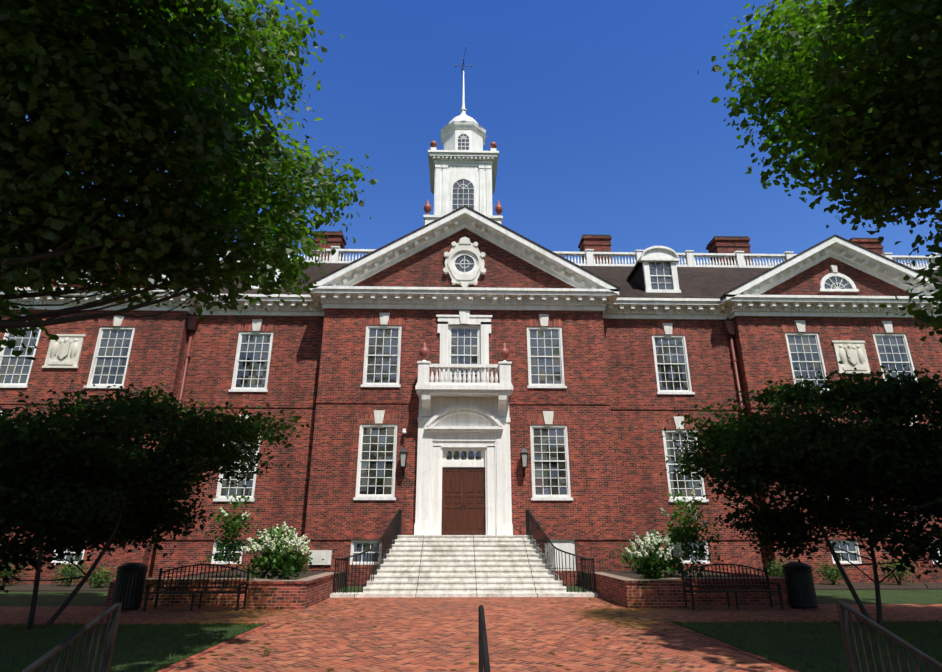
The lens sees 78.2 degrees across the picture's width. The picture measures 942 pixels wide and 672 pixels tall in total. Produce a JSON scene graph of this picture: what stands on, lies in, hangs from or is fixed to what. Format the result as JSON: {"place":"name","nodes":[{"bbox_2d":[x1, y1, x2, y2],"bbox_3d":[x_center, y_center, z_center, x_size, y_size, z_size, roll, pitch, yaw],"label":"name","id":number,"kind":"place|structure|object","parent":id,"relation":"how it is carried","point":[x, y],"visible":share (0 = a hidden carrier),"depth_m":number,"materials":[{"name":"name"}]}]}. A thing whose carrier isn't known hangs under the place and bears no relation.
{"place":"outdoors","nodes":[
{"label":"outdoors","id":0,"kind":"place"},
{"bbox_2d":[0,597,941,671],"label":"brick paving","id":1,"kind":"structure","parent":0,"point":[448,627],"depth_m":11.17,"materials":[{"name":"red brick"}]},
{"bbox_2d":[110,562,147,609],"bbox_3d":[-8.845,6.474,15.028,0.740,1.120,0.740,0,-19,-1],"label":"litter bin","id":2,"kind":"object","parent":1,"relation":"on","point":[129,586],"visible":0.88,"depth_m":14.81,"materials":[{"name":"black metal"}]},
{"bbox_2d":[143,564,249,610],"bbox_3d":[-7.043,6.470,14.955,2.350,1.079,0.694,0,-19,-1],"label":"bench","id":3,"kind":"object","parent":1,"relation":"on","point":[157,592],"visible":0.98,"depth_m":15.23,"materials":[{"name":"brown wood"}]},
{"bbox_2d":[176,597,773,671],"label":"fallen leaves","id":4,"kind":"object","parent":1,"relation":"on","point":[330,669],"visible":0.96,"depth_m":10.12,"materials":[{"name":"brown plant"}]},
{"bbox_2d":[21,601,941,671],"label":"handrails","id":5,"kind":"object","parent":1,"relation":"on","point":[115,608],"visible":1,"depth_m":6.14,"materials":[{"name":"black metal"}]},
{"bbox_2d":[680,563,783,609],"bbox_3d":[6.853,6.584,15.278,2.350,1.079,0.694,0,-19,-1],"label":"bench","id":6,"kind":"object","parent":1,"relation":"on","point":[692,591],"visible":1,"depth_m":15.57,"materials":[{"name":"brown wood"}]},
{"bbox_2d":[782,562,818,608],"bbox_3d":[8.750,6.618,15.437,0.740,1.120,0.740,0,-19,-1],"label":"litter bin","id":7,"kind":"object","parent":1,"relation":"on","point":[799,583],"visible":1,"depth_m":15.21,"materials":[{"name":"black metal"}]},
{"bbox_2d":[0,586,941,671],"bbox_3d":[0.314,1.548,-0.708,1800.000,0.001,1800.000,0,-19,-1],"label":"lawn","id":8,"kind":"structure","parent":0,"point":[822,596],"depth_m":10.72,"materials":[{"name":"green plant"}]},
{"bbox_2d":[0,563,28,585],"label":"foundation shrub","id":9,"kind":"object","parent":8,"relation":"on","point":[10,583],"visible":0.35,"depth_m":22.24,"materials":[{"name":"green plant"}]},
{"bbox_2d":[43,556,90,587],"bbox_3d":[-15.263,9.019,22.100,1.628,1.200,1.641,13,-23,-32],"label":"foundation shrub","id":10,"kind":"object","parent":8,"relation":"on","point":[70,571],"visible":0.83,"depth_m":22.01,"materials":[{"name":"green plant"}]},
{"bbox_2d":[85,560,116,587],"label":"foundation shrub","id":11,"kind":"object","parent":8,"relation":"on","point":[99,580],"visible":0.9,"depth_m":21.26,"materials":[{"name":"green plant"}]},
{"bbox_2d":[0,379,318,629],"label":"dark tree","id":12,"kind":"object","parent":8,"relation":"on","point":[73,482],"visible":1,"depth_m":12.47,"materials":[{"name":"green plant"}]},
{"bbox_2d":[0,0,378,364],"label":"tree","id":13,"kind":"object","parent":8,"relation":"on","point":[92,90],"visible":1,"depth_m":9.68,"materials":[{"name":"green plant"}]},
{"bbox_2d":[330,535,598,597],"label":"entrance stairs","id":14,"kind":"structure","parent":8,"relation":"on","point":[462,566],"depth_m":19.66,"materials":[{"name":"stone"}]},
{"bbox_2d":[333,509,595,592],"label":"stair railings","id":15,"kind":"object","parent":14,"relation":"on","point":[539,533],"visible":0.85,"depth_m":19.57,"materials":[{"name":"black metal"}]},
{"bbox_2d":[0,49,941,585],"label":"building","id":16,"kind":"structure","parent":8,"relation":"on","point":[462,361],"depth_m":26.30,"materials":[{"name":"brick"}]},
{"bbox_2d":[0,568,941,608],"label":"brick planters","id":17,"kind":"object","parent":8,"relation":"on","point":[627,588],"visible":0.69,"depth_m":16.07,"materials":[{"name":"red brick"}]},
{"bbox_2d":[203,489,259,576],"bbox_3d":[-7.935,6.521,19.209,1.675,2.699,1.598,0,-19,-1],"label":"tall shrub","id":18,"kind":"object","parent":17,"relation":"on","point":[229,529],"visible":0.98,"depth_m":19.09,"materials":[{"name":"green plant"}]},
{"bbox_2d":[237,521,323,579],"bbox_3d":[-5.506,6.356,16.833,2.271,1.857,2.111,-15,-25,37],"label":"flowering bush","id":19,"kind":"object","parent":17,"relation":"on","point":[279,549],"visible":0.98,"depth_m":16.49,"materials":[{"name":"white plant"}]},
{"bbox_2d":[287,543,312,571],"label":"foundation shrub","id":20,"kind":"object","parent":17,"relation":"on","point":[302,557],"visible":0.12,"depth_m":21.92,"materials":[{"name":"green plant"}]},
{"bbox_2d":[613,540,644,571],"bbox_3d":[6.269,8.451,22.029,1.505,1.356,1.658,11,-22,-28],"label":"foundation shrub","id":21,"kind":"object","parent":17,"relation":"on","point":[626,554],"visible":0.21,"depth_m":22.12,"materials":[{"name":"green plant"}]},
{"bbox_2d":[619,529,687,578],"bbox_3d":[5.340,6.557,17.160,1.978,1.620,1.853,-11,-22,29],"label":"flowering bush","id":22,"kind":"object","parent":17,"relation":"on","point":[654,554],"visible":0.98,"depth_m":16.75,"materials":[{"name":"white plant"}]},
{"bbox_2d":[653,489,723,576],"bbox_3d":[7.228,6.641,19.462,2.097,2.908,1.963,-10,-22,26],"label":"tall shrub","id":23,"kind":"object","parent":17,"relation":"on","point":[685,533],"visible":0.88,"depth_m":19.32,"materials":[{"name":"green plant"}]},
{"bbox_2d":[759,557,789,576],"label":"foundation shrub","id":24,"kind":"object","parent":17,"relation":"on","point":[780,572],"visible":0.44,"depth_m":21.88,"materials":[{"name":"green plant"}]},
{"bbox_2d":[651,356,941,625],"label":"dark tree","id":25,"kind":"object","parent":8,"relation":"on","point":[885,456],"visible":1,"depth_m":12.68,"materials":[{"name":"green plant"}]},
{"bbox_2d":[697,0,941,343],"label":"tree","id":26,"kind":"object","parent":8,"relation":"on","point":[879,93],"visible":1,"depth_m":10.76,"materials":[{"name":"green plant"}]},
{"bbox_2d":[813,558,854,585],"bbox_3d":[14.235,9.368,22.822,1.227,1.166,1.424,11,-22,-28],"label":"foundation shrub","id":27,"kind":"object","parent":8,"relation":"on","point":[829,572],"visible":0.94,"depth_m":22.78,"materials":[{"name":"green plant"}]},
{"bbox_2d":[870,557,919,584],"bbox_3d":[16.696,9.257,22.854,1.680,1.218,1.583,-9,-21,23],"label":"foundation shrub","id":28,"kind":"object","parent":8,"relation":"on","point":[899,574],"visible":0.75,"depth_m":22.70,"materials":[{"name":"green plant"}]},
{"bbox_2d":[0,0,941,265],"label":"sky","id":29,"kind":"structure","parent":0,"point":[601,119],"materials":[{"name":"blue"}]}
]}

